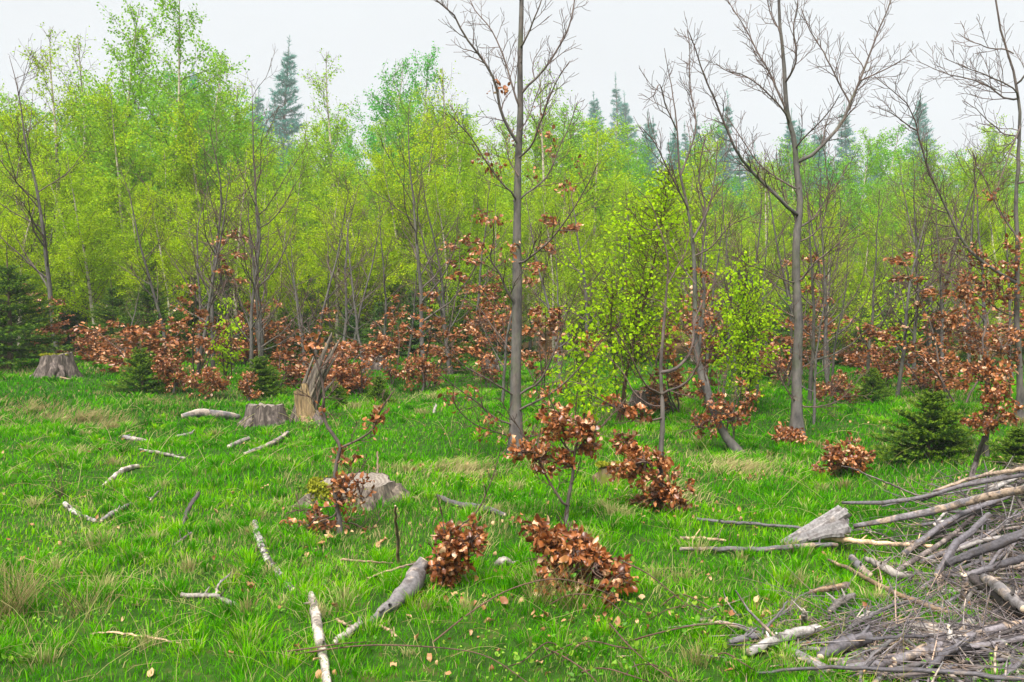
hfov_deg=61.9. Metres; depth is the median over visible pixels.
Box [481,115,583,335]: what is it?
birch tree
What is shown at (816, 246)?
beech tree
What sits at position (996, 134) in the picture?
birch tree
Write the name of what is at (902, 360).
beech tree
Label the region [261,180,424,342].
birch tree
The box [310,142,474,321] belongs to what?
birch tree
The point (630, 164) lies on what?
birch tree
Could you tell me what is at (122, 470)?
fallen branch
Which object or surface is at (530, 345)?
beech tree
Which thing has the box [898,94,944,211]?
spruce tree
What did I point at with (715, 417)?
beech tree
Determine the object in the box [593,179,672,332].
birch tree
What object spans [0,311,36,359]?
spruce tree
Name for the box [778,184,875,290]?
birch tree
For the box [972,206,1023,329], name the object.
birch tree
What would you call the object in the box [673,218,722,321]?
beech tree
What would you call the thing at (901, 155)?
birch tree
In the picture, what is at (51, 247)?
birch tree
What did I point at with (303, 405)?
splintered snag
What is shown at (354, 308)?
beech tree
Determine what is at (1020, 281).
birch tree
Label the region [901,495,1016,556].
dead branch
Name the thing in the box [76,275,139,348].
spruce tree
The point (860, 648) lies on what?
dead branch
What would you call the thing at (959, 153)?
birch tree
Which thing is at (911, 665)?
dead branch
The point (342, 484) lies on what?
copper beech sapling
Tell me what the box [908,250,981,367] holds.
copper beech shrub
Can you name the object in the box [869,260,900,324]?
birch tree
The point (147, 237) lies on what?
beech tree
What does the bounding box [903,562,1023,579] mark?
dead branch
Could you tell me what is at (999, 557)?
dead branch
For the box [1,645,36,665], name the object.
herb
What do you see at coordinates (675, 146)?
spruce tree
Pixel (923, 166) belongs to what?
birch tree
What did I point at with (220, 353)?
copper beech shrub
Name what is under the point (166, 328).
young shrub
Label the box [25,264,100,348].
spruce tree
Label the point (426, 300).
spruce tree
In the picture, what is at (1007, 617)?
dead branch
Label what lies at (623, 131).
birch tree
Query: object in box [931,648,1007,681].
dead branch
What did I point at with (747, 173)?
spruce tree
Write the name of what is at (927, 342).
beech tree
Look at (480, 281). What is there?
beech tree
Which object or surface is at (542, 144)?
birch tree
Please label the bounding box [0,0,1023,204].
sky
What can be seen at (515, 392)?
beech tree
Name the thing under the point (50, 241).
beech tree
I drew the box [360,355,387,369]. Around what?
tree stump
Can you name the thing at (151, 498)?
fallen twig
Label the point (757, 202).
birch tree
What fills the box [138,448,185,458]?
fallen branch
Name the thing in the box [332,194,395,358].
beech tree
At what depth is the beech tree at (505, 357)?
13.44 m
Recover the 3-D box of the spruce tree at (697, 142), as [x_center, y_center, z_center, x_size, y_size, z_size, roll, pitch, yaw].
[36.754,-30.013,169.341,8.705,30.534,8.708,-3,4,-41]
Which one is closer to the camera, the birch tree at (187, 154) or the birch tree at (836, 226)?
the birch tree at (187, 154)
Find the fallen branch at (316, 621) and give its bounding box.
[303,591,331,681]
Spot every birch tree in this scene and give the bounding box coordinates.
[0,22,116,262]
[0,91,67,249]
[0,97,49,333]
[0,100,123,336]
[0,106,70,289]
[0,144,142,348]
[0,148,40,296]
[0,162,35,311]
[0,167,103,346]
[0,205,94,337]
[2,97,49,166]
[9,25,152,302]
[22,150,145,339]
[25,0,212,318]
[30,83,114,307]
[31,147,106,306]
[37,107,99,155]
[46,70,176,318]
[46,97,191,327]
[56,77,193,344]
[61,110,108,285]
[64,0,264,343]
[81,128,226,331]
[96,79,209,323]
[100,168,183,324]
[105,181,216,327]
[112,100,181,301]
[113,96,276,308]
[132,91,173,297]
[133,55,262,291]
[137,73,227,248]
[139,65,236,180]
[139,143,306,351]
[148,88,188,141]
[152,51,269,332]
[158,196,231,326]
[184,130,307,318]
[185,87,293,331]
[216,84,278,193]
[221,175,297,316]
[222,106,316,320]
[222,130,309,314]
[223,122,327,300]
[229,189,320,349]
[249,140,330,332]
[260,170,335,321]
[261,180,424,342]
[263,153,381,344]
[266,133,356,329]
[274,114,349,301]
[276,109,355,288]
[280,48,374,331]
[305,143,392,313]
[309,190,407,344]
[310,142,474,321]
[311,122,365,315]
[312,56,433,323]
[321,116,362,297]
[330,112,504,324]
[337,41,467,283]
[338,95,525,295]
[341,83,487,287]
[343,154,408,301]
[353,117,419,295]
[355,113,427,265]
[355,186,460,321]
[376,102,456,303]
[378,116,512,313]
[382,61,504,267]
[385,165,511,329]
[404,101,530,331]
[412,109,474,186]
[423,166,522,340]
[450,186,533,335]
[466,143,596,339]
[476,187,550,320]
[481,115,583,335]
[483,115,540,320]
[486,209,554,328]
[490,117,672,331]
[492,177,610,356]
[495,98,667,334]
[496,57,623,351]
[501,168,611,350]
[521,122,578,318]
[522,125,619,333]
[539,103,657,331]
[548,102,644,294]
[555,204,642,350]
[559,112,655,336]
[586,179,653,343]
[593,149,672,259]
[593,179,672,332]
[597,159,721,335]
[598,191,716,349]
[609,142,632,193]
[626,138,673,296]
[628,168,723,337]
[635,214,751,360]
[639,166,771,351]
[640,130,768,338]
[657,201,778,332]
[661,117,741,238]
[678,140,762,247]
[711,203,787,323]
[714,174,782,287]
[720,167,791,294]
[723,235,788,337]
[726,136,854,301]
[728,151,790,299]
[732,161,795,304]
[734,160,806,344]
[737,176,775,233]
[742,136,830,270]
[755,194,837,320]
[772,127,934,293]
[775,201,852,332]
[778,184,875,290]
[781,208,887,364]
[789,191,886,288]
[802,169,880,240]
[817,154,864,223]
[822,230,882,327]
[830,213,896,330]
[831,195,940,327]
[833,124,918,260]
[850,139,945,283]
[851,144,1023,333]
[851,175,930,299]
[853,138,975,282]
[861,152,951,289]
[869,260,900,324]
[870,191,966,347]
[901,130,1023,328]
[904,169,957,305]
[904,249,948,346]
[923,155,966,266]
[927,148,976,215]
[929,197,1023,345]
[931,213,1008,354]
[935,178,1023,341]
[946,237,1013,359]
[953,113,1023,293]
[963,160,1023,327]
[964,156,1023,325]
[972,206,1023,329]
[975,190,1023,289]
[978,174,1023,320]
[997,171,1023,310]
[1000,234,1023,319]
[1013,189,1023,225]
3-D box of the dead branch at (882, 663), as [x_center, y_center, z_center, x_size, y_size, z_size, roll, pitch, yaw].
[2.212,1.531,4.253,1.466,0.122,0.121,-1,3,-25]
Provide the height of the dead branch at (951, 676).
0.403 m
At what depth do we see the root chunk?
6.17 m
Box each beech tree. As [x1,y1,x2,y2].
[0,33,105,352]
[0,117,59,334]
[0,169,20,240]
[22,151,82,344]
[99,172,171,323]
[109,156,186,357]
[110,267,149,352]
[112,173,172,307]
[145,189,205,348]
[147,104,267,370]
[149,168,236,365]
[172,148,258,372]
[183,188,267,370]
[193,148,301,368]
[210,166,317,356]
[211,49,318,359]
[221,190,308,360]
[268,222,322,366]
[272,212,333,365]
[289,168,366,362]
[292,218,325,345]
[300,166,390,364]
[308,205,351,348]
[317,194,383,372]
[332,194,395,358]
[352,188,421,369]
[355,63,496,384]
[390,221,440,360]
[395,145,484,374]
[399,179,474,373]
[424,0,613,456]
[448,160,511,359]
[470,219,550,401]
[507,174,583,385]
[521,189,561,353]
[522,200,595,370]
[527,159,620,377]
[589,183,658,365]
[634,12,772,452]
[654,143,767,399]
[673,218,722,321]
[674,0,918,445]
[678,179,755,371]
[693,194,778,394]
[698,181,778,380]
[705,211,779,393]
[707,249,739,357]
[712,177,793,395]
[720,167,786,366]
[745,148,831,373]
[764,202,833,359]
[773,164,875,402]
[774,133,884,389]
[775,254,848,424]
[779,155,880,375]
[790,200,863,370]
[809,239,866,393]
[815,179,871,349]
[843,181,922,388]
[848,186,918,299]
[863,0,1023,419]
[863,156,969,396]
[866,203,928,363]
[873,142,969,380]
[879,170,964,369]
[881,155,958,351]
[892,124,1009,372]
[892,195,958,371]
[894,150,1004,373]
[912,139,1015,383]
[914,212,967,345]
[932,143,1020,392]
[966,168,1023,378]
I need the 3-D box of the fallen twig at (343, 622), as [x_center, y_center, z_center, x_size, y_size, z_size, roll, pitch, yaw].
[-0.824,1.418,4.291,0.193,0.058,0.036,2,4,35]
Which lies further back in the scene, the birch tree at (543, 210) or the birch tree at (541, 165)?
the birch tree at (541, 165)
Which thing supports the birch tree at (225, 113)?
on the ground at (404, 660)
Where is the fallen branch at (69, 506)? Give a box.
[62,501,96,521]
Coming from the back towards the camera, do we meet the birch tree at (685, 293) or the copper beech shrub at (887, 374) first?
the birch tree at (685, 293)
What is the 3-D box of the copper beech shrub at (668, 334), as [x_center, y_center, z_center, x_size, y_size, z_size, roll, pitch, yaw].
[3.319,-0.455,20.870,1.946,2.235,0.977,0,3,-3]
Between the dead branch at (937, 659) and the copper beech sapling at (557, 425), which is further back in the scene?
the copper beech sapling at (557, 425)
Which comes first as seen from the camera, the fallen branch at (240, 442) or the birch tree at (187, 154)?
the fallen branch at (240, 442)
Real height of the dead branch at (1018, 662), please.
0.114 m
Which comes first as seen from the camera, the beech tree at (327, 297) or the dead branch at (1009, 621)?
the dead branch at (1009, 621)
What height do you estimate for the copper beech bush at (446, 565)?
0.908 m
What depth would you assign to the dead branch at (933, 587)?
5.26 m
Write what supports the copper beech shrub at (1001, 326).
on the ground at (404, 660)
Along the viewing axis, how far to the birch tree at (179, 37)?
27.30 m
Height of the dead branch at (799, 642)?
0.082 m
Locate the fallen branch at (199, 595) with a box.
[180,586,236,605]
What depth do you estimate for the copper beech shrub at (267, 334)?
20.36 m
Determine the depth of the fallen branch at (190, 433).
10.83 m
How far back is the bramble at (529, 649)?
3.89 m
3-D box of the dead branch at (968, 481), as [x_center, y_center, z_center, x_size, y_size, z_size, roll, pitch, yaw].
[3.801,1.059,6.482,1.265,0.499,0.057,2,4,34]
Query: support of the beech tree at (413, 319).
on the ground at (404, 660)
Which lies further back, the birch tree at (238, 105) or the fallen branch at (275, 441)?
the birch tree at (238, 105)
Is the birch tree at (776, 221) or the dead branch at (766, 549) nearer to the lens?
the dead branch at (766, 549)
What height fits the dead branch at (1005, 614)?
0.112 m
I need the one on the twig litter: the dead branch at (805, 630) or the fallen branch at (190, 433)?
the dead branch at (805, 630)
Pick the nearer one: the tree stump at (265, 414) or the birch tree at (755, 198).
the tree stump at (265, 414)
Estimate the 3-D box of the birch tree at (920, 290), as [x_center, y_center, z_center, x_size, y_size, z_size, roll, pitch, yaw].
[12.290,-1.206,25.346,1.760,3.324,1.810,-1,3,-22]
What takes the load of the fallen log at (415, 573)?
on the ground at (404, 660)
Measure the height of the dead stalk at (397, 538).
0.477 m
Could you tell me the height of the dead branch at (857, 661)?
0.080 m
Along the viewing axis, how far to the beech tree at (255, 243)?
19.11 m
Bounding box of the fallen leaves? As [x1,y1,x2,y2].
[2,363,1017,678]
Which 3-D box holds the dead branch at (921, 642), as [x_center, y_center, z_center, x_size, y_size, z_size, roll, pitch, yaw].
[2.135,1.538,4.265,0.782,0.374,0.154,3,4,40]
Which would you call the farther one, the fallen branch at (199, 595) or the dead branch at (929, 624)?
the fallen branch at (199, 595)
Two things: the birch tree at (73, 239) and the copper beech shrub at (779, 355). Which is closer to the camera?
the copper beech shrub at (779, 355)
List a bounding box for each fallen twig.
[90,629,178,643]
[146,488,162,500]
[174,529,191,544]
[215,571,231,592]
[336,618,358,628]
[341,554,392,563]
[367,562,414,578]
[379,624,395,635]
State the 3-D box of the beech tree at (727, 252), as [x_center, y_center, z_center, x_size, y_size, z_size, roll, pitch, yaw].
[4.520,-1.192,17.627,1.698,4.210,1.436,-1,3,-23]
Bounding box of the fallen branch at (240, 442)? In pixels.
[227,436,250,448]
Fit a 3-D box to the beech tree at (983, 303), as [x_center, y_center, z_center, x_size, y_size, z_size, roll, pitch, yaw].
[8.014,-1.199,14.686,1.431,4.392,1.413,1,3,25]
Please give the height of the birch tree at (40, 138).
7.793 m
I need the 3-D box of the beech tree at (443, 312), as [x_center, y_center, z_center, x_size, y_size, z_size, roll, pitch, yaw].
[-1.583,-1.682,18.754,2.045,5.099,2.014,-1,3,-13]
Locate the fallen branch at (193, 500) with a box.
[181,491,200,528]
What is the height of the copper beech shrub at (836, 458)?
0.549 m
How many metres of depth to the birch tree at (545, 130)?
36.43 m
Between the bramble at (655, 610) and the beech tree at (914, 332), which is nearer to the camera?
the bramble at (655, 610)
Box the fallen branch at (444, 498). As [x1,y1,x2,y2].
[437,495,506,516]
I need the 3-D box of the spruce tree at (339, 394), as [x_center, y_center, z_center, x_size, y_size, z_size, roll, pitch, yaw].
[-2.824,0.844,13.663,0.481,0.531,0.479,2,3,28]
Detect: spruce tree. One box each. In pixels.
[0,245,75,371]
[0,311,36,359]
[13,252,92,351]
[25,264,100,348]
[30,276,112,345]
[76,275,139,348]
[100,276,199,356]
[100,341,166,392]
[155,262,220,353]
[158,256,290,354]
[187,63,226,162]
[206,71,215,120]
[233,351,294,396]
[235,84,268,172]
[249,303,317,361]
[259,36,305,180]
[270,259,334,351]
[290,301,329,356]
[320,378,348,408]
[328,301,374,358]
[352,285,387,341]
[356,269,440,352]
[357,292,398,358]
[360,374,396,404]
[380,280,438,356]
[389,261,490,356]
[400,264,462,352]
[433,309,476,372]
[455,264,538,354]
[460,327,494,361]
[464,98,478,207]
[558,306,605,349]
[582,91,618,189]
[599,289,686,364]
[604,72,623,156]
[617,91,638,188]
[631,138,660,217]
[632,116,664,203]
[637,109,656,172]
[662,133,674,183]
[666,128,684,186]
[668,118,683,169]
[680,121,692,177]
[688,264,787,357]
[691,112,706,196]
[708,91,738,243]
[712,128,735,210]
[730,150,748,219]
[738,150,752,205]
[744,143,762,222]
[767,309,789,349]
[769,264,854,362]
[769,332,815,365]
[771,109,805,206]
[782,120,823,223]
[808,128,827,191]
[809,123,819,193]
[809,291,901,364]
[810,141,832,194]
[832,102,865,216]
[848,286,916,351]
[850,366,896,403]
[861,133,882,223]
[861,136,882,207]
[864,259,963,363]
[865,381,980,468]
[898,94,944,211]
[955,350,981,373]
[968,132,996,201]
[980,421,1023,468]
[1001,329,1023,348]
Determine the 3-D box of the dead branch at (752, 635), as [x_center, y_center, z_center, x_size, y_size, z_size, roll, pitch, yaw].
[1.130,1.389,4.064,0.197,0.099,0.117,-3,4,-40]
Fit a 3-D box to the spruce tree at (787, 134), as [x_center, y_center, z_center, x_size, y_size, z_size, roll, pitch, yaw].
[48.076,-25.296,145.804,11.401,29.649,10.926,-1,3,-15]
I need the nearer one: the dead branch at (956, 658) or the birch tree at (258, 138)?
the dead branch at (956, 658)
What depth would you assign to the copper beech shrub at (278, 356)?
16.74 m
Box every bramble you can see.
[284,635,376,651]
[296,637,533,681]
[432,573,647,642]
[498,642,567,666]
[529,634,594,662]
[545,645,596,681]
[547,591,629,617]
[555,630,640,661]
[576,660,649,681]
[606,620,685,681]
[613,655,669,681]
[620,556,707,618]
[625,615,764,641]
[641,600,704,619]
[660,591,729,617]
[709,642,755,670]
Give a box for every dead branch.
[679,536,837,551]
[680,527,725,541]
[697,517,799,528]
[699,590,829,673]
[728,627,760,643]
[745,624,820,655]
[745,638,835,654]
[750,629,971,650]
[752,601,789,639]
[757,654,1023,680]
[774,603,826,681]
[776,629,886,646]
[792,600,816,622]
[797,642,1016,661]
[808,581,849,593]
[816,625,872,660]
[822,533,932,547]
[826,588,855,612]
[827,558,964,613]
[830,599,1023,665]
[833,635,1012,665]
[835,621,933,640]
[836,610,1023,628]
[841,466,1023,504]
[842,460,927,499]
[844,633,929,656]
[844,660,917,673]
[846,598,910,629]
[847,526,937,552]
[848,554,872,577]
[851,600,870,622]
[853,485,1023,527]
[856,608,991,655]
[858,620,910,681]
[858,632,904,677]
[864,556,913,578]
[865,633,1013,656]
[867,605,1023,635]
[870,578,916,665]
[873,626,957,681]
[874,632,976,676]
[882,470,994,509]
[887,621,959,631]
[888,659,1023,679]
[890,626,995,680]
[891,620,1023,665]
[894,593,962,681]
[896,480,1023,570]
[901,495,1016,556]
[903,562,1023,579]
[903,593,1023,623]
[904,635,1023,653]
[905,525,1022,541]
[910,552,1023,576]
[911,625,1023,681]
[913,622,992,628]
[914,508,983,542]
[915,532,986,537]
[917,561,965,593]
[918,509,1023,563]
[920,519,944,526]
[921,475,1004,501]
[922,587,991,644]
[923,599,973,636]
[925,551,1009,569]
[925,636,970,667]
[926,568,979,589]
[929,546,1008,584]
[930,604,1007,644]
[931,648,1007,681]
[933,466,1023,491]
[933,512,991,577]
[937,488,1001,519]
[938,561,1002,605]
[941,589,1017,593]
[941,620,974,681]
[942,510,995,523]
[943,649,1020,673]
[944,525,1023,567]
[946,621,969,640]
[948,565,968,600]
[950,514,1023,561]
[950,586,1023,608]
[952,630,1023,654]
[955,535,1002,552]
[960,547,1021,608]
[960,553,1023,577]
[964,595,1023,622]
[966,460,1000,508]
[967,546,1006,594]
[968,573,1023,618]
[969,435,985,480]
[976,502,987,556]
[976,610,1014,630]
[979,573,1023,612]
[982,477,1022,493]
[984,456,1012,490]
[985,481,1023,542]
[990,499,1016,512]
[992,607,1023,619]
[993,631,1000,674]
[995,655,1023,681]
[996,541,1018,560]
[996,624,1023,641]
[1002,642,1015,681]
[1003,581,1023,585]
[1004,548,1020,554]
[1015,496,1023,509]
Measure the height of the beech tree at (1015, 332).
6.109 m
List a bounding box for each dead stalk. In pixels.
[376,451,378,472]
[394,505,400,564]
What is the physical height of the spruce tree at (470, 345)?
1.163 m
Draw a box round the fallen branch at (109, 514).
[99,502,132,521]
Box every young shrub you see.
[33,451,75,499]
[153,303,170,357]
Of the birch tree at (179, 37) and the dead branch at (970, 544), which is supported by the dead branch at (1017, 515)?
the dead branch at (970, 544)
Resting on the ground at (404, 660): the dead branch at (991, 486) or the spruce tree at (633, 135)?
the spruce tree at (633, 135)
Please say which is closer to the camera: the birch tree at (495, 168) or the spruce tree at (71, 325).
the spruce tree at (71, 325)
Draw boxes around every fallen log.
[181,408,239,418]
[357,557,428,630]
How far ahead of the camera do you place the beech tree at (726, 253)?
15.29 m
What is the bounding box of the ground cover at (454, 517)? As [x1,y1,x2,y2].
[0,385,1023,681]
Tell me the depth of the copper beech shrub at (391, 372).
16.57 m
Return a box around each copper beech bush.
[425,446,505,588]
[514,508,639,607]
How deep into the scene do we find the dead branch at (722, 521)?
6.55 m
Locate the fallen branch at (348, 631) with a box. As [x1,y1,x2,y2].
[332,616,362,643]
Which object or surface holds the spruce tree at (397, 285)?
on the ground at (404, 660)
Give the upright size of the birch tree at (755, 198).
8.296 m
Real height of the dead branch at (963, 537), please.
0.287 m
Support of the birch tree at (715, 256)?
on the ground at (404, 660)
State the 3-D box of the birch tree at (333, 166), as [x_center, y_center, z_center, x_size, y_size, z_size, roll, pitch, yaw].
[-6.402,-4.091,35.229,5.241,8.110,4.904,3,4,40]
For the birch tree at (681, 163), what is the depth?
33.06 m
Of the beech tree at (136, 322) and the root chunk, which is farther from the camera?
the beech tree at (136, 322)
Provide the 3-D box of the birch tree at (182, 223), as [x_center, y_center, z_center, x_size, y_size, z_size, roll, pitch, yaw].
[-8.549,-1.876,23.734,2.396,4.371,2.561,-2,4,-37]
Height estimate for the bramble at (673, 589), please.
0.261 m
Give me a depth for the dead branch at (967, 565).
5.55 m
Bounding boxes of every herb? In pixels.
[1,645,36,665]
[281,415,333,432]
[294,480,306,491]
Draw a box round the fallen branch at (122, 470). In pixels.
[102,464,139,485]
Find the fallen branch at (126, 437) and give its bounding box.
[122,434,146,441]
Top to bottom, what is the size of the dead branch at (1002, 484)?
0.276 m
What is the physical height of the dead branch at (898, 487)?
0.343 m
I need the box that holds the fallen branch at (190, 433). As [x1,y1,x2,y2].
[177,430,193,436]
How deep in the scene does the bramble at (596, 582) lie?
4.29 m
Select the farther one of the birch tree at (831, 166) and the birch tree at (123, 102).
the birch tree at (831, 166)
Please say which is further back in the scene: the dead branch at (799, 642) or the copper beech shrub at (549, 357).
the copper beech shrub at (549, 357)
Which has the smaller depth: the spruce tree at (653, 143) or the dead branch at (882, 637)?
the dead branch at (882, 637)
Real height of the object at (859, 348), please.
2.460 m
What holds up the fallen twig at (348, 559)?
on the ground at (404, 660)
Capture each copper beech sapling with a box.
[280,316,395,536]
[494,385,634,524]
[574,188,711,511]
[946,318,1023,456]
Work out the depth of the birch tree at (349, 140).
56.41 m
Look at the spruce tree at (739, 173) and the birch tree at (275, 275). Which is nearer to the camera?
the birch tree at (275, 275)
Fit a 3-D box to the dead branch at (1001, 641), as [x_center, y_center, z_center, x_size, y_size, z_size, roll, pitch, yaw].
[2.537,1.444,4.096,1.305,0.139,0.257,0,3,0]
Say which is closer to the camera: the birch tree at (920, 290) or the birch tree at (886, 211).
the birch tree at (920, 290)
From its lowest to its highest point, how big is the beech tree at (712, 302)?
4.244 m
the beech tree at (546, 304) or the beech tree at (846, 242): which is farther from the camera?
the beech tree at (846, 242)
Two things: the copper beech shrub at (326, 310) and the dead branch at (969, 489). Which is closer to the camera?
the dead branch at (969, 489)
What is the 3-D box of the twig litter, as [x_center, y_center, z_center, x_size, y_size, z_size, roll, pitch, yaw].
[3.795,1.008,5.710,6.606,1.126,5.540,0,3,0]
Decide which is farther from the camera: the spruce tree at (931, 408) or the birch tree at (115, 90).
the birch tree at (115, 90)
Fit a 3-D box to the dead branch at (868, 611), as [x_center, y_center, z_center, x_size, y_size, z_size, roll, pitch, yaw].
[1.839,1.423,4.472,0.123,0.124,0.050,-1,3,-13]
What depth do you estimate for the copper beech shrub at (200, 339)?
17.08 m
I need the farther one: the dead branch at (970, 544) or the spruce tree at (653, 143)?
the spruce tree at (653, 143)
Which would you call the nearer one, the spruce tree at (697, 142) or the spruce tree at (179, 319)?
the spruce tree at (179, 319)
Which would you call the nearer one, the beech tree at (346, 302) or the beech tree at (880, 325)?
the beech tree at (880, 325)
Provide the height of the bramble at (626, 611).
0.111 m
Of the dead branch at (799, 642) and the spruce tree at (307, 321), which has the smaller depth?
the dead branch at (799, 642)
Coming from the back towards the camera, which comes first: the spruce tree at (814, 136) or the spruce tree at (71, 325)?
the spruce tree at (814, 136)
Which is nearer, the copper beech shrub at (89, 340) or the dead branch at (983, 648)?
the dead branch at (983, 648)
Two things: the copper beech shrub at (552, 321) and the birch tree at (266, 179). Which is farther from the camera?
the birch tree at (266, 179)
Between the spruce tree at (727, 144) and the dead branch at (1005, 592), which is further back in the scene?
the spruce tree at (727, 144)
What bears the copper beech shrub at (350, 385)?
on the ground at (404, 660)
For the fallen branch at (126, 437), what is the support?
on the ground at (404, 660)
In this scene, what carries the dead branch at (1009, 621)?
on the ground at (404, 660)
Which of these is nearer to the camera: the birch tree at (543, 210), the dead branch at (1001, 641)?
the dead branch at (1001, 641)
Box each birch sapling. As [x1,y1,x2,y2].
[193,297,249,378]
[544,319,618,423]
[554,160,732,422]
[700,250,791,413]
[846,244,948,364]
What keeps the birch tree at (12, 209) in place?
on the ground at (404, 660)
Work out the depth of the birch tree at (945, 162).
44.96 m
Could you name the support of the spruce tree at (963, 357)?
on the ground at (404, 660)
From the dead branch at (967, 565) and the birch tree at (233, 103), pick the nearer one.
the dead branch at (967, 565)
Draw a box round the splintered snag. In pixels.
[289,332,340,427]
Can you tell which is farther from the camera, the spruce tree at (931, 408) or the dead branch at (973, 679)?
the spruce tree at (931, 408)
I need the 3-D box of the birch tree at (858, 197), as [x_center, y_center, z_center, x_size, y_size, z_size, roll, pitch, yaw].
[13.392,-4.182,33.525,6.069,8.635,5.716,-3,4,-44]
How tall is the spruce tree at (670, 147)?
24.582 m
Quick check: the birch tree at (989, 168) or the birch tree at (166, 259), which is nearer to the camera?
the birch tree at (166, 259)
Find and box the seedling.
[143,393,154,412]
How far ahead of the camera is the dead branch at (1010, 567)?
5.40 m
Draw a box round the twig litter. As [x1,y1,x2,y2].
[617,451,1023,681]
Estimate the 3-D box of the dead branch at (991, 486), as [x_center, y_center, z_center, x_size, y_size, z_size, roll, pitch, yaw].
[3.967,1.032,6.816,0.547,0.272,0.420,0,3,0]
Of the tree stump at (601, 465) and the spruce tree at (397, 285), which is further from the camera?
the spruce tree at (397, 285)
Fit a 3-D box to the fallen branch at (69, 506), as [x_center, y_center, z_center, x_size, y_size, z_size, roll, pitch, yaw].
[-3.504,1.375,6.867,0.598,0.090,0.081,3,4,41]
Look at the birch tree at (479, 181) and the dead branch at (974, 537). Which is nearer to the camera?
the dead branch at (974, 537)
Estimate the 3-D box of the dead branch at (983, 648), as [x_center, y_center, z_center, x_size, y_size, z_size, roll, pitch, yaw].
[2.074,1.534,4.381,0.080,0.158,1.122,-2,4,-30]
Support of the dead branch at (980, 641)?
on the ground at (404, 660)
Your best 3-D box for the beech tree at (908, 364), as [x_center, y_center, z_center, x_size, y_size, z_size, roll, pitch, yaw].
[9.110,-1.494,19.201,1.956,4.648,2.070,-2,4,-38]
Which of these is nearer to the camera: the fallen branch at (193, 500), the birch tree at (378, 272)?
the fallen branch at (193, 500)
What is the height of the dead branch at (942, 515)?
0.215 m
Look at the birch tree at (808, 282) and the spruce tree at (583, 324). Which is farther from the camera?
the spruce tree at (583, 324)
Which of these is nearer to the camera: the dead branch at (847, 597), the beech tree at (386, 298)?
the dead branch at (847, 597)
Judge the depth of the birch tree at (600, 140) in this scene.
29.88 m
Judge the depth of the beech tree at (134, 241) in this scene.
25.38 m
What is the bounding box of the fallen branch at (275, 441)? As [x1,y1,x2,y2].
[243,431,288,453]
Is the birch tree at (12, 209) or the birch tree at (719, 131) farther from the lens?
the birch tree at (719, 131)
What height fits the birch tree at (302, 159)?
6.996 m
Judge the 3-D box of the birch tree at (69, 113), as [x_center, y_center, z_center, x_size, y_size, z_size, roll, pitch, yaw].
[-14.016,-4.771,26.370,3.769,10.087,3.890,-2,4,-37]
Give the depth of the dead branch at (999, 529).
6.03 m
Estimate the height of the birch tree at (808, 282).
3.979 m
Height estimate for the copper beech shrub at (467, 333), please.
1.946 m
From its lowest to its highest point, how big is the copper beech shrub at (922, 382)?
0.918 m
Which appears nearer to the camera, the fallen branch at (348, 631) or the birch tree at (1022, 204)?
the fallen branch at (348, 631)
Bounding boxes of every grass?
[0,393,1023,681]
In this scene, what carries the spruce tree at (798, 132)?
on the ground at (404, 660)
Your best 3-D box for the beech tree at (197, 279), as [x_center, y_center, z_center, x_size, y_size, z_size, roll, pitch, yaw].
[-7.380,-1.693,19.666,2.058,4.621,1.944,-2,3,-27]
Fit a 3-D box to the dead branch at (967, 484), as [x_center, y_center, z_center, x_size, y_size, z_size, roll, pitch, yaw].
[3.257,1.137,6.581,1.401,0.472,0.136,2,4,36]
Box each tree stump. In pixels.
[29,352,83,379]
[236,402,288,426]
[292,472,410,510]
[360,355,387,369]
[481,358,500,370]
[592,460,624,485]
[628,387,669,413]
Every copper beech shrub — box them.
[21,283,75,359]
[31,324,132,360]
[74,318,202,372]
[96,333,132,356]
[151,344,196,395]
[162,228,282,373]
[182,365,231,398]
[186,314,216,366]
[204,316,291,363]
[208,317,228,362]
[238,371,263,400]
[267,323,309,385]
[269,307,351,367]
[279,334,409,387]
[295,340,389,395]
[324,352,374,388]
[353,315,413,357]
[373,294,409,385]
[393,346,446,390]
[394,233,511,387]
[424,289,505,355]
[460,281,509,387]
[464,270,522,359]
[471,212,583,394]
[538,346,556,363]
[606,277,679,365]
[637,319,689,412]
[669,272,727,407]
[680,279,731,358]
[730,310,816,381]
[740,307,785,348]
[767,252,853,385]
[811,431,875,476]
[812,369,859,404]
[835,331,882,367]
[837,334,864,368]
[843,327,910,385]
[860,250,1023,402]
[863,345,977,393]
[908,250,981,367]
[987,293,1023,364]
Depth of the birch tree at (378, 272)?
24.30 m
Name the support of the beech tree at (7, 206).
on the ground at (404, 660)
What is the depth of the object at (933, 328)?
18.26 m
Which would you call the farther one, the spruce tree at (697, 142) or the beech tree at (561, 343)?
the spruce tree at (697, 142)
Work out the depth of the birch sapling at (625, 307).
11.83 m
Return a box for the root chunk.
[782,505,851,543]
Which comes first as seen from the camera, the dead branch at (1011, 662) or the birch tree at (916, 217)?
the dead branch at (1011, 662)
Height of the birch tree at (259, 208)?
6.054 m
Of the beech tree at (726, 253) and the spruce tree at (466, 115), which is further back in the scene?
the spruce tree at (466, 115)
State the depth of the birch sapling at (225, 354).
16.97 m
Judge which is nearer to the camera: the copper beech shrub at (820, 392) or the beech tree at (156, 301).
the copper beech shrub at (820, 392)
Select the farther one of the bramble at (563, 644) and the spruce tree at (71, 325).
the spruce tree at (71, 325)
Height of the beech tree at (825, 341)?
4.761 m
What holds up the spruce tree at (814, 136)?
on the ground at (404, 660)
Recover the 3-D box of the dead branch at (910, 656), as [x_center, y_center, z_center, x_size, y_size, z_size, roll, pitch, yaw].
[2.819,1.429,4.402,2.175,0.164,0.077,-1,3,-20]
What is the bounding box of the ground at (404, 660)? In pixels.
[0,268,1023,681]
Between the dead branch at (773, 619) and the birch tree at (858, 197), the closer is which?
the dead branch at (773, 619)

